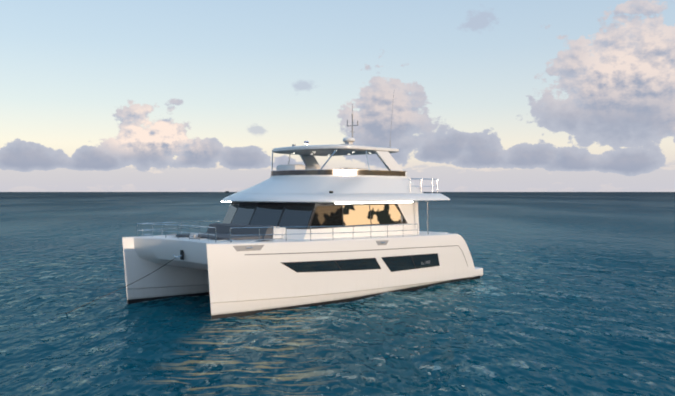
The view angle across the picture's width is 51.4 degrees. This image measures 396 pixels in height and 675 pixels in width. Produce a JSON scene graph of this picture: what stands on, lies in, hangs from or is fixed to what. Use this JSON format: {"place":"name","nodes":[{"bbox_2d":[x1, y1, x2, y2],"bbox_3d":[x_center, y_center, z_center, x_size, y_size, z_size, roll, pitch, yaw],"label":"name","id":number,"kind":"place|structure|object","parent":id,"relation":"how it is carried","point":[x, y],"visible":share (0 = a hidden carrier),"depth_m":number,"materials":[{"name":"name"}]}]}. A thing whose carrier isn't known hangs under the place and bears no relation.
{"place":"outdoors","nodes":[
{"label":"outdoors","id":0,"kind":"place"},
{"bbox_2d":[0,192,674,395],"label":"water","id":1,"kind":"structure","parent":0,"point":[569,294],"depth_m":24.39,"materials":[{"name":"blue liquid"}]},
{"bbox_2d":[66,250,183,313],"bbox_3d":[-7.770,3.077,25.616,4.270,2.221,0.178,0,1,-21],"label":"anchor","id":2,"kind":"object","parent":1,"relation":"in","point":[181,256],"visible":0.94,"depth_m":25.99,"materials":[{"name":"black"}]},
{"bbox_2d":[122,235,209,303],"bbox_3d":[-2.863,3.125,33.677,2.199,3.300,16.721,0,1,42],"label":"hull","id":3,"kind":"object","parent":1,"relation":"in","point":[165,281],"visible":0.19,"depth_m":28.25,"materials":[{"name":"white plastic"}]},
{"bbox_2d":[137,178,437,242],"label":"rails","id":4,"kind":"object","parent":3,"relation":"on","point":[310,233],"visible":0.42,"depth_m":27.67,"materials":[{"name":"silver metal"}]},
{"bbox_2d":[134,231,447,269],"bbox_3d":[-1.291,2.234,31.471,5.240,1.481,14.720,0,1,42],"label":"bridge deck","id":5,"kind":"object","parent":3,"relation":"on","point":[160,250],"visible":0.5,"depth_m":26.95,"materials":[{"name":"white plastic"}]},
{"bbox_2d":[176,223,272,239],"bbox_3d":[-4.472,1.327,27.882,3.600,0.500,2.300,0,1,42],"label":"seating","id":6,"kind":"object","parent":5,"relation":"on","point":[222,230],"visible":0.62,"depth_m":27.76,"materials":[{"name":"grey fabric"}]},
{"bbox_2d":[144,141,332,241],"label":"deck fittings","id":7,"kind":"object","parent":5,"relation":"on","point":[194,236],"visible":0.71,"depth_m":26.67,"materials":[{"name":"grey metal"}]},
{"bbox_2d":[272,226,285,238],"bbox_3d":[-3.662,1.334,28.794,3.700,0.470,0.660,0,1,42],"label":"sunpad base","id":8,"kind":"object","parent":5,"relation":"on","point":[279,230],"visible":0.21,"depth_m":27.53,"materials":[{"name":"white plastic"}]},
{"bbox_2d":[222,201,418,238],"bbox_3d":[-1.003,0.917,31.784,5.378,1.650,8.653,0,1,42],"label":"saloon","id":9,"kind":"object","parent":5,"relation":"on","point":[299,215],"depth_m":29.23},
{"bbox_2d":[222,193,449,201],"bbox_3d":[-0.323,-0.042,32.541,7.280,0.345,9.588,0,1,42],"label":"roof overhang","id":10,"kind":"object","parent":9,"relation":"on","point":[361,197],"visible":0.98,"depth_m":29.09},
{"bbox_2d":[221,201,408,203],"bbox_3d":[-0.986,0.177,31.797,7.040,0.035,5.200,0,1,42],"label":"light strip","id":11,"kind":"object","parent":10,"relation":"attached to","point":[352,203],"visible":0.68,"depth_m":29.65,"materials":[{"name":"white"}]},
{"bbox_2d":[237,175,422,193],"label":"cabin roof","id":12,"kind":"structure","parent":10,"relation":"on","point":[319,184],"depth_m":29.83,"materials":[{"name":"white plastic"}]},
{"bbox_2d":[276,164,368,169],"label":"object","id":13,"kind":"object","parent":12,"relation":"on","point":[290,167],"visible":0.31,"depth_m":31.73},
{"bbox_2d":[271,169,406,175],"bbox_3d":[-0.364,-1.079,32.485,5.224,0.330,5.313,0,1,42],"label":"flybridge coaming","id":14,"kind":"object","parent":12,"relation":"on","point":[334,172],"visible":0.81,"depth_m":30.34,"materials":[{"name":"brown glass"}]},
{"bbox_2d":[271,148,369,170],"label":"hardtop supports","id":15,"kind":"object","parent":14,"relation":"on","point":[323,165],"visible":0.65,"depth_m":30.65,"materials":[{"name":"silver metal"}]},
{"bbox_2d":[300,151,407,177],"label":"legs","id":16,"kind":"object","parent":12,"relation":"on","point":[388,160],"visible":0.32,"depth_m":32.00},
{"bbox_2d":[272,144,398,155],"bbox_3d":[-0.318,-2.210,32.527,4.840,0.250,4.491,0,1,42],"label":"hardtop","id":17,"kind":"object","parent":16,"relation":"on","point":[327,150],"visible":0.98,"depth_m":31.30,"materials":[{"name":"grey"}]},
{"bbox_2d":[292,95,393,147],"bbox_3d":[0.233,-3.670,33.038,4.722,2.701,1.758,0,1,-3],"label":"mast","id":18,"kind":"object","parent":17,"relation":"on","point":[352,125],"visible":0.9,"depth_m":33.63,"materials":[{"name":"grey metal"}]},
{"bbox_2d":[343,137,354,144],"bbox_3d":[0.542,-2.613,33.492,0.600,0.580,0.600,0,1,42],"label":"radar","id":19,"kind":"object","parent":17,"relation":"on","point":[349,140],"visible":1,"depth_m":33.29,"materials":[{"name":"white plastic"}]},
{"bbox_2d":[206,233,482,318],"bbox_3d":[1.077,3.156,30.178,2.199,3.300,16.721,0,1,42],"label":"hull","id":20,"kind":"object","parent":1,"relation":"on","point":[241,284],"visible":0.67,"depth_m":26.76,"materials":[{"name":"white plastic"}]},
{"bbox_2d":[233,240,388,250],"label":"cleats","id":21,"kind":"object","parent":20,"relation":"attached to","point":[259,247],"visible":0.52,"depth_m":24.91,"materials":[{"name":"grey"}]},
{"bbox_2d":[245,245,467,265],"bbox_3d":[-0.920,2.667,31.892,7.480,1.488,13.813,0,1,42],"label":"groove","id":22,"kind":"object","parent":20,"relation":"attached to","point":[351,251],"visible":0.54,"depth_m":27.82,"materials":[{"name":"grey"}]},
{"bbox_2d":[281,253,439,272],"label":"hull windows","id":23,"kind":"structure","parent":20,"relation":"attached to","point":[401,263],"depth_m":28.67,"materials":[{"name":"black glass"}]},
{"bbox_2d":[0,0,674,191],"label":"sky","id":24,"kind":"structure","parent":0,"point":[96,95],"materials":[{"name":"blue"}]}
]}

